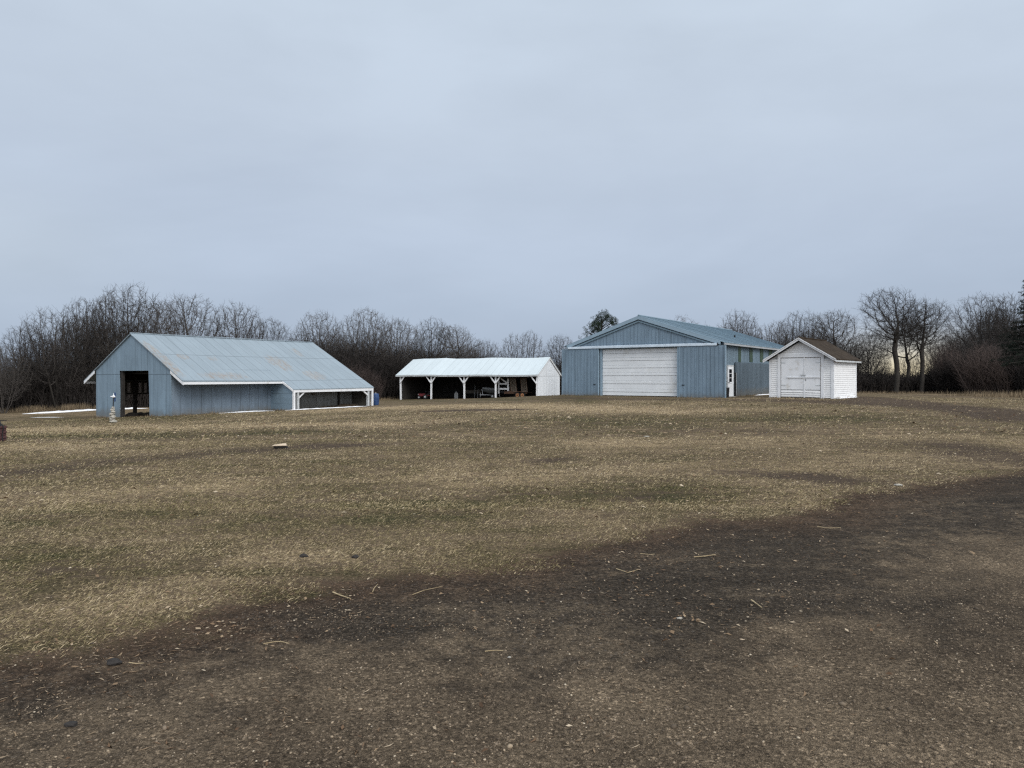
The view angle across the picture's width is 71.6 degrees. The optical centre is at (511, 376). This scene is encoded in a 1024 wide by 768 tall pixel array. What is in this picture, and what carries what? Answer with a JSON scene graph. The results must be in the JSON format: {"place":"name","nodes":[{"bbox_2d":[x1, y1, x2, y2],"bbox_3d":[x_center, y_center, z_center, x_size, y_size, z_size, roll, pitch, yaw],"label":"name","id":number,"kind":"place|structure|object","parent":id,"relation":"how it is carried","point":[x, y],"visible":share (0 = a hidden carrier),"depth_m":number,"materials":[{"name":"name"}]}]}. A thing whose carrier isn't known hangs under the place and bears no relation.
{"place":"outdoors","nodes":[
{"label":"outdoors","id":0,"kind":"place"},
{"bbox_2d":[0,393,1023,767],"bbox_3d":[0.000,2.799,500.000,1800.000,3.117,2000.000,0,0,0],"label":"ground","id":1,"kind":"structure","parent":0,"point":[934,541],"depth_m":5.17,"materials":[{"name":"brown plant"}]},
{"bbox_2d":[0,420,6,440],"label":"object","id":2,"kind":"object","parent":1,"relation":"on","point":[3,432],"visible":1,"depth_m":18.99,"materials":[{"name":"red metal"}]},
{"bbox_2d":[0,344,33,412],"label":"bare tree","id":3,"kind":"object","parent":1,"relation":"on","point":[8,360],"visible":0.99,"depth_m":58.12,"materials":[{"name":"brown plant"}]},
{"bbox_2d":[0,352,43,398],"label":"bare tree","id":4,"kind":"object","parent":1,"relation":"on","point":[21,370],"visible":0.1,"depth_m":62.78,"materials":[{"name":"brown plant"}]},
{"bbox_2d":[0,324,63,405],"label":"bare tree","id":5,"kind":"object","parent":1,"relation":"on","point":[23,352],"visible":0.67,"depth_m":60.60,"materials":[{"name":"brown plant"}]},
{"bbox_2d":[12,360,53,391],"bbox_3d":[-42.865,0.659,63.295,3.840,5.188,2.972,0,0,-31],"label":"bare tree","id":6,"kind":"object","parent":1,"relation":"on","point":[30,372],"visible":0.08,"depth_m":62.92,"materials":[{"name":"brown plant"}]},
{"bbox_2d":[14,337,58,367],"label":"bare tree","id":7,"kind":"object","parent":1,"relation":"on","point":[37,351],"visible":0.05,"depth_m":73.60,"materials":[{"name":"brown plant"}]},
{"bbox_2d":[17,306,97,409],"bbox_3d":[-39.355,-1.447,61.744,5.386,9.402,6.961,0,0,36],"label":"bare tree","id":8,"kind":"object","parent":1,"relation":"on","point":[44,351],"visible":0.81,"depth_m":61.12,"materials":[{"name":"brown plant"}]},
{"bbox_2d":[45,341,82,368],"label":"bare tree","id":9,"kind":"object","parent":1,"relation":"on","point":[59,353],"visible":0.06,"depth_m":69.07,"materials":[{"name":"brown plant"}]},
{"bbox_2d":[64,721,77,726],"bbox_3d":[-2.020,1.593,3.256,0.057,0.026,0.042,0,0,0],"label":"dirt clod","id":10,"kind":"object","parent":1,"relation":"on","point":[71,724],"visible":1,"depth_m":3.24,"materials":[{"name":"grey stone"}]},
{"bbox_2d":[0,351,148,412],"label":"underbrush","id":11,"kind":"object","parent":1,"relation":"on","point":[73,395],"visible":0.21,"depth_m":62.14,"materials":[{"name":"brown plant"}]},
{"bbox_2d":[56,314,103,375],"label":"bare tree","id":12,"kind":"object","parent":1,"relation":"on","point":[73,341],"visible":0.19,"depth_m":65.78,"materials":[{"name":"brown plant"}]},
{"bbox_2d":[53,298,113,404],"bbox_3d":[-37.904,-1.964,63.149,5.011,10.315,4.803,0,0,21],"label":"bare tree","id":13,"kind":"object","parent":1,"relation":"on","point":[74,316],"visible":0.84,"depth_m":62.71,"materials":[{"name":"brown plant"}]},
{"bbox_2d":[26,407,143,413],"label":"snow","id":14,"kind":"structure","parent":1,"relation":"on","point":[73,411],"depth_m":56.38,"materials":[{"name":"white snow"}]},
{"bbox_2d":[57,314,117,376],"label":"bare tree","id":15,"kind":"object","parent":1,"relation":"on","point":[79,344],"visible":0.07,"depth_m":67.17,"materials":[{"name":"brown plant"}]},
{"bbox_2d":[73,326,123,369],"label":"bare tree","id":16,"kind":"object","parent":1,"relation":"on","point":[96,351],"visible":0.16,"depth_m":65.36,"materials":[{"name":"brown plant"}]},
{"bbox_2d":[84,289,127,367],"bbox_3d":[-36.335,-2.337,63.918,4.172,11.038,4.362,0,0,-39],"label":"bare tree","id":17,"kind":"object","parent":1,"relation":"on","point":[105,333],"visible":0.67,"depth_m":63.63,"materials":[{"name":"brown plant"}]},
{"bbox_2d":[92,318,130,352],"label":"bare tree","id":18,"kind":"object","parent":1,"relation":"on","point":[114,330],"depth_m":69.90,"materials":[{"name":"brown plant"}]},
{"bbox_2d":[109,393,117,422],"bbox_3d":[-20.125,1.569,35.832,0.402,1.586,0.302,0,0,0],"label":"stone cairn","id":19,"kind":"object","parent":1,"relation":"on","point":[112,417],"visible":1,"depth_m":35.78,"materials":[{"name":"grey stone"}]},
{"bbox_2d":[106,658,121,665],"bbox_3d":[-2.215,1.589,3.950,0.093,0.044,0.061,0,0,0],"label":"dirt clod","id":20,"kind":"object","parent":1,"relation":"on","point":[114,661],"visible":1,"depth_m":3.93,"materials":[{"name":"grey stone"}]},
{"bbox_2d":[89,283,169,403],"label":"bare tree","id":21,"kind":"object","parent":1,"relation":"on","point":[132,306],"visible":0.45,"depth_m":65.30,"materials":[{"name":"brown plant"}]},
{"bbox_2d":[125,412,148,415],"bbox_3d":[-23.486,2.431,44.994,1.454,0.383,1.556,0,0,5],"label":"dirt heap","id":22,"kind":"object","parent":1,"relation":"on","point":[135,414],"visible":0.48,"depth_m":44.62,"materials":[{"name":"brown soil"}]},
{"bbox_2d":[118,297,191,344],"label":"bare tree","id":23,"kind":"object","parent":1,"relation":"on","point":[153,320],"visible":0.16,"depth_m":67.19,"materials":[{"name":"brown plant"}]},
{"bbox_2d":[143,292,229,338],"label":"bare tree","id":24,"kind":"object","parent":1,"relation":"on","point":[184,327],"visible":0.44,"depth_m":65.45,"materials":[{"name":"brown plant"}]},
{"bbox_2d":[84,332,373,416],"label":"barn","id":25,"kind":"structure","parent":1,"relation":"on","point":[182,374],"depth_m":43.94,"materials":[{"name":"blue metal"}]},
{"bbox_2d":[206,301,267,339],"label":"bare tree","id":26,"kind":"object","parent":1,"relation":"on","point":[239,332],"visible":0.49,"depth_m":66.75,"materials":[{"name":"brown plant"}]},
{"bbox_2d":[245,317,295,341],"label":"bare tree","id":27,"kind":"object","parent":1,"relation":"on","point":[274,332],"visible":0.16,"depth_m":71.86,"materials":[{"name":"brown plant"}]},
{"bbox_2d":[272,443,287,448],"bbox_3d":[-5.164,1.552,15.840,0.312,0.119,0.225,0,0,-6],"label":"timber block","id":28,"kind":"object","parent":1,"relation":"on","point":[281,446],"depth_m":15.75,"materials":[{"name":"brown wood"}]},
{"bbox_2d":[289,330,324,349],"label":"bare tree","id":29,"kind":"object","parent":1,"relation":"on","point":[307,339],"visible":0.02,"depth_m":78.21,"materials":[{"name":"brown plant"}]},
{"bbox_2d":[289,310,350,359],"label":"bare tree","id":30,"kind":"object","parent":1,"relation":"on","point":[319,333],"visible":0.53,"depth_m":81.39,"materials":[{"name":"brown plant"}]},
{"bbox_2d":[294,406,360,409],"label":"snow","id":31,"kind":"structure","parent":1,"relation":"on","point":[328,407],"depth_m":46.37,"materials":[{"name":"white snow"}]},
{"bbox_2d":[322,329,349,350],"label":"bare tree","id":32,"kind":"object","parent":1,"relation":"on","point":[329,338],"visible":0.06,"depth_m":93.33,"materials":[{"name":"brown plant"}]},
{"bbox_2d":[318,404,359,407],"bbox_3d":[-12.580,2.170,48.387,1.418,0.558,5.578,0,0,33],"label":"hay heap","id":33,"kind":"object","parent":1,"relation":"on","point":[343,405],"visible":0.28,"depth_m":49.12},
{"bbox_2d":[342,357,387,399],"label":"red underbrush","id":34,"kind":"object","parent":1,"relation":"on","point":[376,390],"visible":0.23,"depth_m":79.92,"materials":[{"name":"brown plant"}]},
{"bbox_2d":[335,308,397,369],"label":"bare tree","id":35,"kind":"object","parent":1,"relation":"on","point":[356,332],"visible":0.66,"depth_m":85.34,"materials":[{"name":"brown plant"}]},
{"bbox_2d":[355,368,377,392],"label":"bare shrub","id":36,"kind":"object","parent":1,"relation":"on","point":[369,377],"visible":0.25,"depth_m":79.56,"materials":[{"name":"brown plant"}]},
{"bbox_2d":[347,329,389,368],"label":"bare tree","id":37,"kind":"object","parent":1,"relation":"on","point":[365,343],"visible":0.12,"depth_m":88.58,"materials":[{"name":"brown plant"}]},
{"bbox_2d":[373,392,378,404],"bbox_3d":[-9.930,1.615,51.600,0.567,0.930,0.576,0,0,0],"label":"barrel","id":38,"kind":"object","parent":1,"relation":"on","point":[375,398],"visible":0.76,"depth_m":51.37,"materials":[{"name":"blue plastic"}]},
{"bbox_2d":[369,315,425,375],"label":"bare tree","id":39,"kind":"object","parent":1,"relation":"on","point":[402,344],"visible":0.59,"depth_m":87.16,"materials":[{"name":"brown plant"}]},
{"bbox_2d":[417,391,429,398],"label":"garden tractor","id":40,"kind":"object","parent":1,"relation":"on","point":[424,396],"visible":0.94,"depth_m":80.32,"materials":[{"name":"red metal"}]},
{"bbox_2d":[287,325,561,398],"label":"underbrush","id":41,"kind":"object","parent":1,"relation":"on","point":[391,385],"visible":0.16,"depth_m":84.93,"materials":[{"name":"brown plant"}]},
{"bbox_2d":[409,317,454,358],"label":"bare tree","id":42,"kind":"object","parent":1,"relation":"on","point":[431,342],"visible":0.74,"depth_m":89.52,"materials":[{"name":"brown plant"}]},
{"bbox_2d":[432,323,484,358],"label":"bare tree","id":43,"kind":"object","parent":1,"relation":"on","point":[459,351],"visible":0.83,"depth_m":89.95,"materials":[{"name":"brown plant"}]},
{"bbox_2d":[465,390,481,397],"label":"workbench","id":44,"kind":"object","parent":1,"relation":"on","point":[473,391],"visible":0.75,"depth_m":80.10,"materials":[{"name":"brown wood"}]},
{"bbox_2d":[396,357,560,399],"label":"pole shed","id":45,"kind":"structure","parent":1,"relation":"on","point":[542,375],"depth_m":79.61,"materials":[{"name":"white metal"}]},
{"bbox_2d":[467,340,502,358],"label":"bare tree","id":46,"kind":"object","parent":1,"relation":"on","point":[487,350],"visible":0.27,"depth_m":95.65,"materials":[{"name":"brown plant"}]},
{"bbox_2d":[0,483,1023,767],"bbox_3d":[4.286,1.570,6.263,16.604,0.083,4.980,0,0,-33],"label":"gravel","id":47,"kind":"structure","parent":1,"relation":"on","point":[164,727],"depth_m":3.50,"materials":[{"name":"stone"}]},
{"bbox_2d":[0,389,1023,417],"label":"tall grass","id":48,"kind":"structure","parent":1,"relation":"on","point":[32,408],"depth_m":59.17,"materials":[{"name":"brown plant"}]},
{"bbox_2d":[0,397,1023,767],"bbox_3d":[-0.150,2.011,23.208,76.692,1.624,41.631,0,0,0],"label":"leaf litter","id":49,"kind":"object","parent":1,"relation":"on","point":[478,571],"visible":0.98,"depth_m":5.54,"materials":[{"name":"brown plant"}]},
{"bbox_2d":[499,378,531,396],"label":"flat trailer","id":50,"kind":"object","parent":1,"relation":"on","point":[523,392],"visible":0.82,"depth_m":75.86,"materials":[{"name":"wood"}]},
{"bbox_2d":[498,378,508,393],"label":"gate frame","id":51,"kind":"object","parent":50,"relation":"on","point":[505,383],"visible":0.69,"depth_m":76.65,"materials":[{"name":"white paint"}]},
{"bbox_2d":[500,330,544,357],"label":"bare tree","id":52,"kind":"object","parent":1,"relation":"on","point":[527,349],"visible":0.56,"depth_m":95.90,"materials":[{"name":"brown plant"}]},
{"bbox_2d":[540,334,572,369],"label":"bare tree","id":53,"kind":"object","parent":1,"relation":"on","point":[558,352],"visible":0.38,"depth_m":97.82,"materials":[{"name":"brown plant"}]},
{"bbox_2d":[578,309,618,338],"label":"pine tree","id":54,"kind":"object","parent":1,"relation":"on","point":[600,325],"visible":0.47,"depth_m":71.79,"materials":[{"name":"green plant"}]},
{"bbox_2d":[562,315,783,397],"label":"machine shop","id":55,"kind":"structure","parent":1,"relation":"on","point":[640,355],"depth_m":48.56,"materials":[{"name":"blue metal"}]},
{"bbox_2d":[562,348,598,395],"bbox_3d":[4.875,-0.321,50.919,3.022,3.341,0.125,0,0,35],"label":"sliding door","id":56,"kind":"structure","parent":55,"relation":"in","point":[580,367],"depth_m":50.88,"materials":[{"name":"blue metal"}]},
{"bbox_2d":[603,348,676,395],"bbox_3d":[8.703,-0.308,48.547,5.614,3.237,0.028,0,0,35],"label":"overhead door","id":57,"kind":"structure","parent":55,"relation":"in","point":[647,371],"depth_m":48.50,"materials":[{"name":"white paint"}]},
{"bbox_2d":[679,345,725,397],"bbox_3d":[12.226,-0.318,45.678,3.113,3.347,0.125,0,0,35],"label":"sliding door","id":58,"kind":"structure","parent":55,"relation":"in","point":[702,369],"depth_m":45.65,"materials":[{"name":"blue metal"}]},
{"bbox_2d":[728,366,732,395],"bbox_3d":[14.399,0.304,46.782,0.130,1.992,1.081,0,0,35],"label":"door","id":59,"kind":"structure","parent":55,"relation":"in","point":[730,368],"depth_m":46.77,"materials":[{"name":"white paint"}]},
{"bbox_2d":[735,362,768,395],"bbox_3d":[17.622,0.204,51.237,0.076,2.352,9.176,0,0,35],"label":"side door","id":60,"kind":"structure","parent":55,"relation":"in","point":[752,378],"depth_m":50.48,"materials":[{"name":"blue metal"}]},
{"bbox_2d":[726,387,728,397],"bbox_3d":[13.664,0.999,45.313,0.429,0.680,0.440,0,0,0],"label":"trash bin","id":61,"kind":"object","parent":1,"relation":"on","point":[727,392],"visible":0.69,"depth_m":45.14,"materials":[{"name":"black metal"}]},
{"bbox_2d":[717,310,760,337],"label":"bare tree","id":62,"kind":"object","parent":1,"relation":"on","point":[740,329],"visible":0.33,"depth_m":85.59,"materials":[{"name":"brown plant"}]},
{"bbox_2d":[755,320,795,345],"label":"bare tree","id":63,"kind":"object","parent":1,"relation":"on","point":[769,337],"visible":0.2,"depth_m":83.53,"materials":[{"name":"brown plant"}]},
{"bbox_2d":[782,330,820,342],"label":"bare tree","id":64,"kind":"object","parent":1,"relation":"on","point":[793,337],"visible":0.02,"depth_m":83.48,"materials":[{"name":"brown plant"}]},
{"bbox_2d":[769,309,836,345],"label":"bare tree","id":65,"kind":"object","parent":1,"relation":"on","point":[795,328],"visible":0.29,"depth_m":75.67,"materials":[{"name":"brown plant"}]},
{"bbox_2d":[794,326,828,339],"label":"bare tree","id":66,"kind":"object","parent":1,"relation":"on","point":[817,333],"visible":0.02,"depth_m":85.53,"materials":[{"name":"brown plant"}]},
{"bbox_2d":[763,337,861,398],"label":"shed","id":67,"kind":"structure","parent":1,"relation":"on","point":[802,367],"depth_m":41.25,"materials":[{"name":"white paint"}]},
{"bbox_2d":[781,358,803,396],"bbox_3d":[16.368,0.040,41.451,1.294,2.260,0.066,0,0,41],"label":"door","id":68,"kind":"structure","parent":67,"relation":"in","point":[793,367],"depth_m":41.43,"materials":[{"name":"white paint"}]},
{"bbox_2d":[805,357,819,396],"bbox_3d":[17.242,0.050,40.703,0.858,2.280,0.066,0,0,41],"label":"door","id":69,"kind":"structure","parent":67,"relation":"in","point":[812,368],"depth_m":40.70,"materials":[{"name":"white paint"}]},
{"bbox_2d":[792,308,865,351],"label":"bare tree","id":70,"kind":"object","parent":1,"relation":"on","point":[833,340],"visible":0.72,"depth_m":69.81,"materials":[{"name":"brown plant"}]},
{"bbox_2d":[836,338,868,372],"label":"bare tree","id":71,"kind":"object","parent":1,"relation":"on","point":[861,356],"visible":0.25,"depth_m":77.94,"materials":[{"name":"brown plant"}]},
{"bbox_2d":[849,345,872,371],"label":"bare tree","id":72,"kind":"object","parent":1,"relation":"on","point":[860,358],"visible":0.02,"depth_m":93.53,"materials":[{"name":"brown plant"}]},
{"bbox_2d":[847,329,891,374],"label":"bare tree","id":73,"kind":"object","parent":1,"relation":"on","point":[871,361],"visible":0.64,"depth_m":77.32,"materials":[{"name":"brown plant"}]},
{"bbox_2d":[863,354,892,374],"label":"bare tree","id":74,"kind":"object","parent":1,"relation":"on","point":[879,366],"visible":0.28,"depth_m":82.77,"materials":[{"name":"brown plant"}]},
{"bbox_2d":[854,284,943,392],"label":"bare tree","id":75,"kind":"object","parent":1,"relation":"on","point":[896,334],"visible":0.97,"depth_m":71.33,"materials":[{"name":"brown plant"}]},
{"bbox_2d":[857,368,942,392],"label":"underbrush","id":76,"kind":"object","parent":1,"relation":"on","point":[875,382],"visible":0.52,"depth_m":73.93,"materials":[{"name":"brown plant"}]},
{"bbox_2d":[866,322,935,380],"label":"bare tree","id":77,"kind":"object","parent":1,"relation":"on","point":[906,357],"visible":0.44,"depth_m":75.06,"materials":[{"name":"brown plant"}]},
{"bbox_2d":[899,356,919,375],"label":"bare tree","id":78,"kind":"object","parent":1,"relation":"on","point":[904,370],"visible":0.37,"depth_m":88.97,"materials":[{"name":"brown plant"}]},
{"bbox_2d":[882,297,956,392],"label":"bare tree","id":79,"kind":"object","parent":1,"relation":"on","point":[922,366],"visible":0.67,"depth_m":72.87,"materials":[{"name":"brown plant"}]},
{"bbox_2d":[913,341,951,373],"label":"bare tree","id":80,"kind":"object","parent":1,"relation":"on","point":[929,361],"visible":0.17,"depth_m":81.80,"materials":[{"name":"brown plant"}]},
{"bbox_2d":[928,334,961,362],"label":"bare tree","id":81,"kind":"object","parent":1,"relation":"on","point":[940,344],"visible":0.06,"depth_m":92.99,"materials":[{"name":"brown plant"}]},
{"bbox_2d":[928,341,962,375],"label":"bare shrub","id":82,"kind":"object","parent":1,"relation":"on","point":[941,361],"visible":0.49,"depth_m":73.74,"materials":[{"name":"brown plant"}]},
{"bbox_2d":[932,336,965,360],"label":"bare tree","id":83,"kind":"object","parent":1,"relation":"on","point":[948,346],"visible":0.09,"depth_m":87.22,"materials":[{"name":"brown plant"}]},
{"bbox_2d":[939,331,978,352],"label":"bare tree","id":84,"kind":"object","parent":1,"relation":"on","point":[957,339],"visible":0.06,"depth_m":93.57,"materials":[{"name":"brown plant"}]},
{"bbox_2d":[948,336,977,357],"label":"bare tree","id":85,"kind":"object","parent":1,"relation":"on","point":[960,343],"visible":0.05,"depth_m":88.46,"materials":[{"name":"brown plant"}]},
{"bbox_2d":[925,336,1023,393],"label":"underbrush","id":86,"kind":"object","parent":1,"relation":"on","point":[947,382],"visible":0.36,"depth_m":71.49,"materials":[{"name":"brown plant"}]},
{"bbox_2d":[965,322,993,343],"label":"bare tree","id":87,"kind":"object","parent":1,"relation":"on","point":[977,331],"visible":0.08,"depth_m":89.98,"materials":[{"name":"brown plant"}]},
{"bbox_2d":[942,339,1020,393],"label":"red underbrush","id":88,"kind":"object","parent":1,"relation":"on","point":[975,380],"visible":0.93,"depth_m":67.17,"materials":[{"name":"brown plant"}]},
{"bbox_2d":[944,291,1019,356],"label":"bare tree","id":89,"kind":"object","parent":1,"relation":"on","point":[974,339],"visible":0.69,"depth_m":79.61,"materials":[{"name":"brown plant"}]},
{"bbox_2d":[963,310,1003,344],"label":"bare tree","id":90,"kind":"object","parent":1,"relation":"on","point":[979,324],"visible":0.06,"depth_m":95.64,"materials":[{"name":"brown plant"}]},
{"bbox_2d":[964,341,1009,367],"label":"bare shrub","id":91,"kind":"object","parent":1,"relation":"on","point":[984,351],"visible":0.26,"depth_m":69.80,"materials":[{"name":"brown plant"}]},
{"bbox_2d":[981,307,1012,344],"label":"bare tree","id":92,"kind":"object","parent":1,"relation":"on","point":[993,323],"visible":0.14,"depth_m":89.24,"materials":[{"name":"brown plant"}]},
{"bbox_2d":[979,292,1023,348],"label":"bare tree","id":93,"kind":"object","parent":1,"relation":"on","point":[1003,316],"visible":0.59,"depth_m":77.79,"materials":[{"name":"brown plant"}]},
{"bbox_2d":[989,280,1023,366],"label":"spruce tree","id":94,"kind":"object","parent":1,"relation":"on","point":[1011,348],"visible":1,"depth_m":48.30,"materials":[{"name":"green plant"}]},
{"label":"boat trailer","id":95,"kind":"object","parent":1,"relation":"on","visible":0},
{"bbox_2d":[482,387,500,393],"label":"boat","id":96,"kind":"object","parent":95,"relation":"on","point":[489,390],"visible":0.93,"depth_m":77.05,"materials":[{"name":"grey metal"}]},
{"bbox_2d":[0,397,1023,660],"bbox_3d":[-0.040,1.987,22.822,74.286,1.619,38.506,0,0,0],"label":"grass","id":97,"kind":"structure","parent":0,"point":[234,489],"depth_m":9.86,"materials":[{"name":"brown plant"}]},
{"bbox_2d":[0,0,1023,374],"label":"sky","id":98,"kind":"structure","parent":0,"point":[495,169],"materials":[{"name":"grey"}]}
]}

